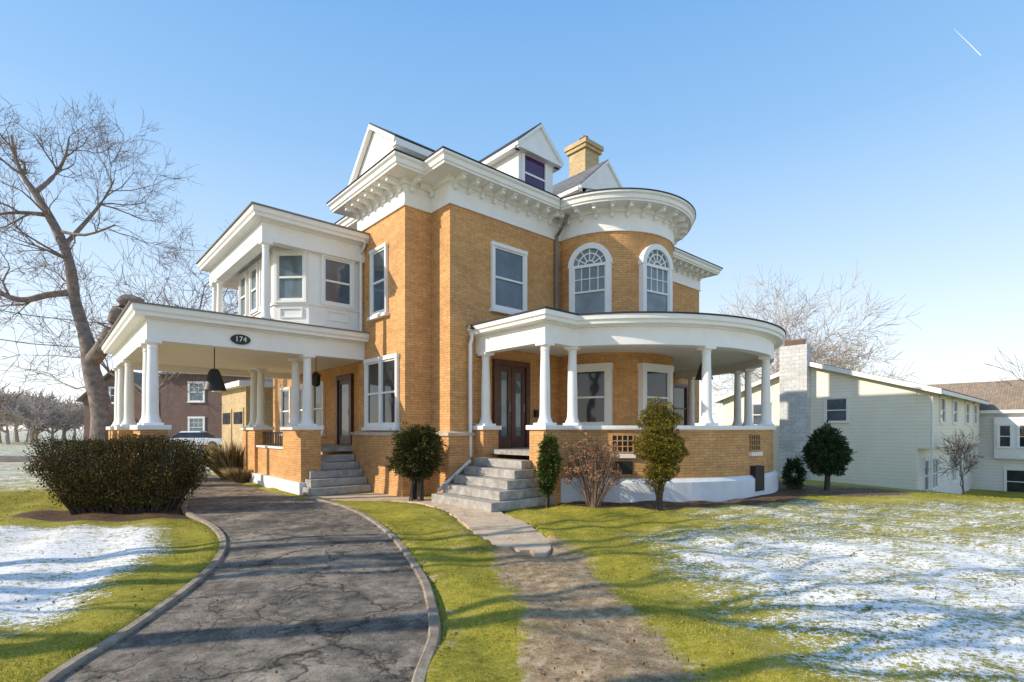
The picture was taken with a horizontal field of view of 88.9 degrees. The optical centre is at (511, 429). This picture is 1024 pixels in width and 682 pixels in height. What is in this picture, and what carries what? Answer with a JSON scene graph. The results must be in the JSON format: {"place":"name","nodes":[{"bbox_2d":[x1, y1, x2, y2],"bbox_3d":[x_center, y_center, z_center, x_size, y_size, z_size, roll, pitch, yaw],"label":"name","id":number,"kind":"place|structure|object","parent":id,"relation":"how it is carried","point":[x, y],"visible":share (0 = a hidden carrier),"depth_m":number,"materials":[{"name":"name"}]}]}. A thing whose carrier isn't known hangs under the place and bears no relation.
{"place":"outdoors","nodes":[
{"label":"outdoors","id":0,"kind":"place"},
{"bbox_2d":[0,463,40,464],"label":"pavement","id":1,"kind":"structure","parent":0,"point":[14,463],"depth_m":24.00,"materials":[{"name":"concrete"}]},
{"bbox_2d":[0,339,79,347],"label":"overhead wire","id":2,"kind":"object","parent":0,"point":[38,344],"visible":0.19,"depth_m":26.30,"materials":[{"name":"black metal"}]},
{"bbox_2d":[0,310,110,324],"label":"overhead wire","id":3,"kind":"object","parent":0,"point":[46,317],"visible":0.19,"depth_m":26.50,"materials":[{"name":"black metal"}]},
{"bbox_2d":[0,456,200,461],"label":"street","id":4,"kind":"structure","parent":0,"point":[11,459],"depth_m":28.76,"materials":[{"name":"grey asphalt"}]},
{"bbox_2d":[159,372,250,446],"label":"neighbour house","id":5,"kind":"structure","parent":0,"point":[186,411],"depth_m":49.00,"materials":[{"name":"red brick"}]},
{"bbox_2d":[187,417,204,430],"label":"window","id":6,"kind":"structure","parent":5,"relation":"in","point":[194,423],"depth_m":48.99,"materials":[{"name":"white paint"}]},
{"bbox_2d":[187,381,204,402],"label":"window","id":7,"kind":"structure","parent":5,"relation":"in","point":[192,390],"depth_m":48.99,"materials":[{"name":"white paint"}]},
{"bbox_2d":[57,463,428,681],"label":"driveway","id":8,"kind":"structure","parent":0,"point":[281,626],"depth_m":4.57,"materials":[{"name":"grey asphalt"}]},
{"bbox_2d":[305,493,550,556],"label":"path","id":9,"kind":"structure","parent":0,"point":[498,529],"depth_m":8.74,"materials":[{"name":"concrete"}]},
{"bbox_2d":[0,430,1023,681],"bbox_3d":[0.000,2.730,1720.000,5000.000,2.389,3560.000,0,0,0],"label":"ground","id":10,"kind":"structure","parent":0,"point":[26,560],"depth_m":5.41,"materials":[{"name":"green plant"}]},
{"bbox_2d":[0,382,35,428],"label":"bare tree","id":11,"kind":"object","parent":10,"relation":"on","point":[5,395],"visible":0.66,"depth_m":55.58,"materials":[{"name":"grey plant"}]},
{"bbox_2d":[0,396,35,443],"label":"bare tree","id":12,"kind":"object","parent":10,"relation":"on","point":[7,438],"visible":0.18,"depth_m":57.23,"materials":[{"name":"grey plant"}]},
{"bbox_2d":[3,390,36,441],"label":"bare tree","id":13,"kind":"object","parent":10,"relation":"on","point":[16,437],"visible":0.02,"depth_m":68.72,"materials":[{"name":"grey plant"}]},
{"bbox_2d":[0,399,56,444],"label":"bare tree","id":14,"kind":"object","parent":10,"relation":"on","point":[31,417],"visible":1,"depth_m":55.09,"materials":[{"name":"plant"}]},
{"bbox_2d":[0,396,68,443],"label":"bare tree","id":15,"kind":"object","parent":10,"relation":"on","point":[53,405],"visible":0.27,"depth_m":61.22,"materials":[{"name":"grey plant"}]},
{"bbox_2d":[7,387,72,441],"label":"bare tree","id":16,"kind":"object","parent":10,"relation":"on","point":[46,397],"visible":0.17,"depth_m":67.45,"materials":[{"name":"plant"}]},
{"bbox_2d":[21,412,58,442],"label":"bare tree","id":17,"kind":"object","parent":10,"relation":"on","point":[40,430],"visible":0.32,"depth_m":61.36,"materials":[{"name":"plant"}]},
{"bbox_2d":[23,404,69,442],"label":"bare tree","id":18,"kind":"object","parent":10,"relation":"on","point":[51,432],"visible":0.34,"depth_m":61.52,"materials":[{"name":"brown plant"}]},
{"bbox_2d":[29,395,83,440],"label":"bare tree","id":19,"kind":"object","parent":10,"relation":"on","point":[64,431],"visible":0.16,"depth_m":67.89,"materials":[{"name":"grey plant"}]},
{"bbox_2d":[43,406,79,441],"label":"bare tree","id":20,"kind":"object","parent":10,"relation":"on","point":[56,429],"visible":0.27,"depth_m":67.26,"materials":[{"name":"plant"}]},
{"bbox_2d":[44,399,83,440],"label":"bare tree","id":21,"kind":"object","parent":10,"relation":"on","point":[78,415],"visible":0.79,"depth_m":61.77,"materials":[{"name":"grey plant"}]},
{"bbox_2d":[0,90,210,471],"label":"bare tree","id":22,"kind":"object","parent":10,"relation":"on","point":[93,356],"visible":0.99,"depth_m":19.82,"materials":[{"name":"grey plant"}]},
{"bbox_2d":[75,368,159,440],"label":"neighbour house","id":23,"kind":"structure","parent":10,"relation":"on","point":[83,397],"depth_m":50.00,"materials":[{"name":"red brick"}]},
{"bbox_2d":[108,387,114,403],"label":"window","id":24,"kind":"structure","parent":23,"relation":"in","point":[111,393],"depth_m":49.99,"materials":[{"name":"white paint"}]},
{"bbox_2d":[17,427,219,514],"bbox_3d":[-7.503,0.825,10.112,3.478,1.742,1.429,0,0,-4],"label":"hedge","id":25,"kind":"object","parent":10,"relation":"on","point":[76,487],"visible":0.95,"depth_m":9.77,"materials":[{"name":"green plant"}]},
{"bbox_2d":[0,213,250,419],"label":"bare tree","id":26,"kind":"object","parent":10,"relation":"on","point":[171,379],"visible":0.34,"depth_m":30.65,"materials":[{"name":"brown plant"}]},
{"bbox_2d":[38,504,226,681],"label":"kerb","id":27,"kind":"structure","parent":10,"relation":"on","point":[62,670],"depth_m":4.37,"materials":[{"name":"concrete"}]},
{"bbox_2d":[170,431,221,448],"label":"parked car","id":28,"kind":"object","parent":10,"relation":"on","point":[197,434],"visible":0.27,"depth_m":43.28,"materials":[{"name":"white paint"}]},
{"bbox_2d":[200,440,244,478],"bbox_3d":[-9.224,0.942,17.155,2.130,1.316,2.096,0,0,0],"label":"dry grass clump","id":29,"kind":"object","parent":10,"relation":"on","point":[230,458],"visible":0.59,"depth_m":16.70,"materials":[{"name":"brown plant"}]},
{"bbox_2d":[217,466,253,482],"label":"dry grass clump","id":30,"kind":"object","parent":10,"relation":"on","point":[238,475],"visible":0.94,"depth_m":15.77,"materials":[{"name":"brown plant"}]},
{"bbox_2d":[212,378,272,453],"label":"garage","id":31,"kind":"structure","parent":10,"relation":"on","point":[235,406],"depth_m":25.98,"materials":[{"name":"paint"}]},
{"bbox_2d":[222,409,231,449],"bbox_3d":[-15.112,0.250,27.681,0.070,2.700,1.800,0,0,-42],"label":"garage door","id":32,"kind":"structure","parent":31,"relation":"in","point":[226,413],"depth_m":27.51,"materials":[{"name":"paint"}]},
{"bbox_2d":[233,407,243,453],"bbox_3d":[-13.643,0.250,26.045,0.070,2.700,1.800,0,0,-42],"label":"garage door","id":33,"kind":"structure","parent":31,"relation":"in","point":[238,413],"depth_m":25.95,"materials":[{"name":"wood"}]},
{"bbox_2d":[313,498,440,681],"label":"kerb","id":34,"kind":"structure","parent":10,"relation":"on","point":[433,639],"depth_m":4.66,"materials":[{"name":"concrete"}]},
{"bbox_2d":[385,421,449,500],"bbox_3d":[-2.134,0.715,11.770,1.292,1.836,1.209,0,0,-40],"label":"evergreen shrub","id":35,"kind":"object","parent":10,"relation":"on","point":[412,463],"visible":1,"depth_m":11.58,"materials":[{"name":"green plant"}]},
{"bbox_2d":[100,123,785,511],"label":"brick house","id":36,"kind":"structure","parent":10,"relation":"on","point":[494,317],"depth_m":13.34,"materials":[{"name":"orange brick"}]},
{"bbox_2d":[202,347,226,390],"bbox_3d":[-7.136,-1.525,12.514,0.540,1.150,0.540,0,0,0],"label":"hanging lamp","id":37,"kind":"object","parent":36,"relation":"hanging from","point":[214,381],"visible":0.98,"depth_m":12.38,"materials":[{"name":"black metal"}]},
{"bbox_2d":[231,334,250,344],"bbox_3d":[-6.296,-2.100,12.116,0.420,0.230,0.050,0,0,-42],"label":"house number sign","id":38,"kind":"object","parent":36,"relation":"attached to","point":[240,339],"visible":1,"depth_m":12.10,"materials":[{"name":"black metal"}]},
{"bbox_2d":[238,270,248,315],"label":"window","id":39,"kind":"structure","parent":36,"relation":"in","point":[243,278],"depth_m":15.31,"materials":[{"name":"white paint"}]},
{"bbox_2d":[248,262,258,314],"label":"window","id":40,"kind":"structure","parent":36,"relation":"in","point":[253,270],"depth_m":14.58,"materials":[{"name":"white paint"}]},
{"bbox_2d":[258,253,270,309],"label":"window","id":41,"kind":"structure","parent":36,"relation":"in","point":[260,260],"depth_m":14.02,"materials":[{"name":"white paint"}]},
{"bbox_2d":[279,387,290,435],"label":"window","id":42,"kind":"structure","parent":36,"relation":"in","point":[285,393],"depth_m":21.00,"materials":[{"name":"white paint"}]},
{"bbox_2d":[273,250,307,302],"bbox_3d":[-5.652,-3.915,13.344,0.880,1.331,0.127,0,0,3],"label":"window","id":43,"kind":"structure","parent":36,"relation":"in","point":[290,266],"depth_m":13.34,"materials":[{"name":"white paint"}]},
{"bbox_2d":[300,384,302,419],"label":"window","id":44,"kind":"structure","parent":36,"relation":"in","point":[301,386],"depth_m":19.69,"materials":[{"name":"white paint"}]},
{"bbox_2d":[312,372,320,386],"bbox_3d":[-5.631,-1.675,15.002,0.320,0.850,0.277,0,0,0],"label":"lantern","id":45,"kind":"object","parent":36,"relation":"hanging from","point":[316,376],"visible":0.85,"depth_m":14.91,"materials":[{"name":"black metal"}]},
{"bbox_2d":[312,381,325,436],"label":"window","id":46,"kind":"structure","parent":36,"relation":"in","point":[318,393],"depth_m":18.40,"materials":[{"name":"white paint"}]},
{"bbox_2d":[320,254,354,309],"bbox_3d":[-4.618,-3.915,13.824,0.940,1.331,0.127,0,0,-42],"label":"window","id":47,"kind":"structure","parent":36,"relation":"in","point":[337,275],"depth_m":13.81,"materials":[{"name":"white paint"}]},
{"bbox_2d":[339,379,348,443],"bbox_3d":[-5.384,-0.585,16.794,0.080,2.090,0.880,0,0,-42],"label":"door","id":48,"kind":"structure","parent":36,"relation":"in","point":[343,384],"depth_m":16.85,"materials":[{"name":"brown wood"}]},
{"bbox_2d":[367,242,388,320],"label":"window","id":49,"kind":"structure","parent":36,"relation":"in","point":[378,255],"depth_m":13.53,"materials":[{"name":"white paint"}]},
{"bbox_2d":[361,353,399,429],"bbox_3d":[-3.378,-0.937,13.422,0.170,1.893,1.830,0,0,-42],"label":"window","id":50,"kind":"structure","parent":36,"relation":"in","point":[381,374],"depth_m":13.37,"materials":[{"name":"white paint"}]},
{"bbox_2d":[499,365,510,447],"bbox_3d":[-0.199,-0.610,13.598,0.480,2.140,0.080,0,0,-42],"label":"door","id":51,"kind":"structure","parent":36,"relation":"in","point":[504,371],"depth_m":13.63,"materials":[{"name":"brown wood"}]},
{"bbox_2d":[489,241,527,314],"bbox_3d":[-0.062,-3.916,13.715,1.320,1.792,0.170,0,0,-42],"label":"window","id":52,"kind":"structure","parent":36,"relation":"in","point":[508,263],"depth_m":13.71,"materials":[{"name":"grey glass"}]},
{"bbox_2d":[511,366,524,446],"bbox_3d":[0.173,-0.610,13.930,0.480,2.140,0.080,0,0,-42],"label":"door","id":53,"kind":"structure","parent":36,"relation":"in","point":[517,373],"depth_m":13.93,"materials":[{"name":"brown wood"}]},
{"bbox_2d":[567,362,612,425],"bbox_3d":[2.181,-0.961,14.474,0.287,1.723,1.260,0,0,-64],"label":"window","id":54,"kind":"structure","parent":36,"relation":"in","point":[594,380],"depth_m":14.33,"materials":[{"name":"white paint"}]},
{"bbox_2d":[568,242,612,313],"bbox_3d":[2.177,-4.100,14.466,0.265,2.100,1.240,0,0,-64],"label":"window","id":55,"kind":"structure","parent":36,"relation":"in","point":[590,265],"depth_m":14.39,"materials":[{"name":"white paint"}]},
{"bbox_2d":[638,244,673,310],"bbox_3d":[3.993,-4.100,14.578,1.240,2.100,0.265,0,0,-33],"label":"window","id":56,"kind":"structure","parent":36,"relation":"in","point":[655,263],"depth_m":14.49,"materials":[{"name":"white paint"}]},
{"bbox_2d":[638,363,673,423],"bbox_3d":[3.988,-0.961,14.586,1.260,1.723,0.287,0,0,-33],"label":"window","id":57,"kind":"structure","parent":36,"relation":"in","point":[654,380],"depth_m":14.46,"materials":[{"name":"white paint"}]},
{"bbox_2d":[673,383,687,424],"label":"window","id":58,"kind":"structure","parent":36,"relation":"in","point":[680,391],"depth_m":19.47,"materials":[{"name":"white wood"}]},
{"bbox_2d":[695,363,712,379],"bbox_3d":[4.930,-1.710,13.400,0.459,0.820,0.459,0,0,0],"label":"hanging lamp","id":59,"kind":"object","parent":36,"relation":"hanging from","point":[699,375],"visible":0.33,"depth_m":13.32,"materials":[{"name":"black metal"}]},
{"bbox_2d":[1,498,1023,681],"bbox_3d":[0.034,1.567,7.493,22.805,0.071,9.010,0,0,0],"label":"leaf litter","id":60,"kind":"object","parent":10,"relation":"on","point":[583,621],"visible":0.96,"depth_m":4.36,"materials":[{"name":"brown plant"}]},
{"bbox_2d":[533,430,563,507],"bbox_3d":[0.766,0.805,10.751,0.559,1.653,0.537,0,0,40],"label":"evergreen shrub","id":61,"kind":"object","parent":10,"relation":"on","point":[551,459],"visible":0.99,"depth_m":10.66,"materials":[{"name":"green plant"}]},
{"bbox_2d":[561,436,622,507],"bbox_3d":[1.646,0.869,10.693,1.302,1.512,1.333,0,0,0],"label":"hydrangea shrub","id":62,"kind":"object","parent":10,"relation":"on","point":[594,493],"visible":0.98,"depth_m":10.56,"materials":[{"name":"brown plant"}]},
{"bbox_2d":[631,396,690,509],"bbox_3d":[3.000,0.461,10.543,1.185,2.342,1.074,0,0,0],"label":"topiary shrub","id":63,"kind":"object","parent":10,"relation":"on","point":[659,440],"visible":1,"depth_m":10.40,"materials":[{"name":"green plant"}]},
{"bbox_2d":[781,454,806,488],"bbox_3d":[7.507,1.184,13.899,0.661,1.090,0.690,0,0,23],"label":"evergreen shrub","id":64,"kind":"object","parent":10,"relation":"on","point":[789,468],"visible":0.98,"depth_m":13.79,"materials":[{"name":"green plant"}]},
{"bbox_2d":[699,263,925,421],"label":"bare tree","id":65,"kind":"object","parent":10,"relation":"on","point":[816,355],"visible":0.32,"depth_m":44.25,"materials":[{"name":"brown plant"}]},
{"bbox_2d":[801,419,854,489],"bbox_3d":[8.185,0.677,13.594,1.227,1.949,1.246,0,0,-30],"label":"evergreen shrub","id":66,"kind":"object","parent":10,"relation":"on","point":[826,451],"visible":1,"depth_m":13.36,"materials":[{"name":"green plant"}]},
{"bbox_2d":[713,339,989,493],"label":"neighbour house","id":67,"kind":"structure","parent":10,"relation":"on","point":[893,430],"depth_m":26.12,"materials":[{"name":"beige"}]},
{"bbox_2d":[752,402,760,424],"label":"window","id":68,"kind":"structure","parent":67,"relation":"in","point":[756,406],"depth_m":29.38,"materials":[{"name":"white paint"}]},
{"bbox_2d":[823,396,849,422],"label":"window","id":69,"kind":"structure","parent":67,"relation":"in","point":[836,408],"depth_m":26.38,"materials":[{"name":"white paint"}]},
{"bbox_2d":[923,458,929,490],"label":"window","id":70,"kind":"structure","parent":67,"relation":"in","point":[926,461],"depth_m":25.21,"materials":[{"name":"white paint"}]},
{"bbox_2d":[930,456,938,490],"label":"window","id":71,"kind":"structure","parent":67,"relation":"in","point":[935,476],"depth_m":26.30,"materials":[{"name":"white paint"}]},
{"bbox_2d":[939,395,945,423],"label":"window","id":72,"kind":"structure","parent":67,"relation":"in","point":[942,399],"depth_m":25.41,"materials":[{"name":"white paint"}]},
{"bbox_2d":[950,454,956,482],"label":"window","id":73,"kind":"structure","parent":67,"relation":"in","point":[954,473],"depth_m":29.91,"materials":[{"name":"white paint"}]},
{"bbox_2d":[952,398,957,423],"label":"window","id":74,"kind":"structure","parent":67,"relation":"in","point":[954,401],"depth_m":27.62,"materials":[{"name":"white paint"}]},
{"bbox_2d":[963,451,967,478],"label":"window","id":75,"kind":"structure","parent":67,"relation":"in","point":[965,475],"depth_m":32.56,"materials":[{"name":"white paint"}]},
{"bbox_2d":[965,401,969,424],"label":"window","id":76,"kind":"structure","parent":67,"relation":"in","point":[967,404],"depth_m":30.44,"materials":[{"name":"white paint"}]},
{"bbox_2d":[973,403,977,424],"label":"window","id":77,"kind":"structure","parent":67,"relation":"in","point":[975,405],"depth_m":32.47,"materials":[{"name":"white paint"}]},
{"bbox_2d":[924,426,985,494],"bbox_3d":[20.430,1.752,23.985,3.267,3.903,2.013,0,0,-20],"label":"bare tree","id":78,"kind":"object","parent":10,"relation":"on","point":[960,448],"visible":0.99,"depth_m":23.58,"materials":[{"name":"brown plant"}]},
{"bbox_2d":[929,380,1023,491],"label":"townhouse","id":79,"kind":"structure","parent":10,"relation":"on","point":[999,447],"depth_m":33.48,"materials":[{"name":"white paint"}]},
{"bbox_2d":[997,424,1012,447],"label":"window","id":80,"kind":"structure","parent":79,"relation":"in","point":[1004,431],"depth_m":32.78,"materials":[{"name":"white paint"}]},
{"bbox_2d":[1003,468,1023,491],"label":"window","id":81,"kind":"structure","parent":79,"relation":"in","point":[1013,477],"depth_m":32.83,"materials":[{"name":"glass"}]},
{"bbox_2d":[1016,423,1023,448],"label":"window","id":82,"kind":"structure","parent":79,"relation":"in","point":[1020,426],"depth_m":32.28,"materials":[{"name":"white paint"}]},
{"bbox_2d":[983,349,1023,436],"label":"bare tree","id":83,"kind":"object","parent":10,"relation":"on","point":[1010,372],"visible":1,"depth_m":16.82,"materials":[{"name":"plant"}]},
{"bbox_2d":[0,0,1023,429],"label":"sky","id":84,"kind":"structure","parent":0,"point":[811,138],"materials":[{"name":"blue"}]},
{"bbox_2d":[954,29,980,55],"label":"contrail","id":85,"kind":"object","parent":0,"point":[969,44],"visible":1,"depth_m":3000.00,"materials":[{"name":"white"}]}
]}

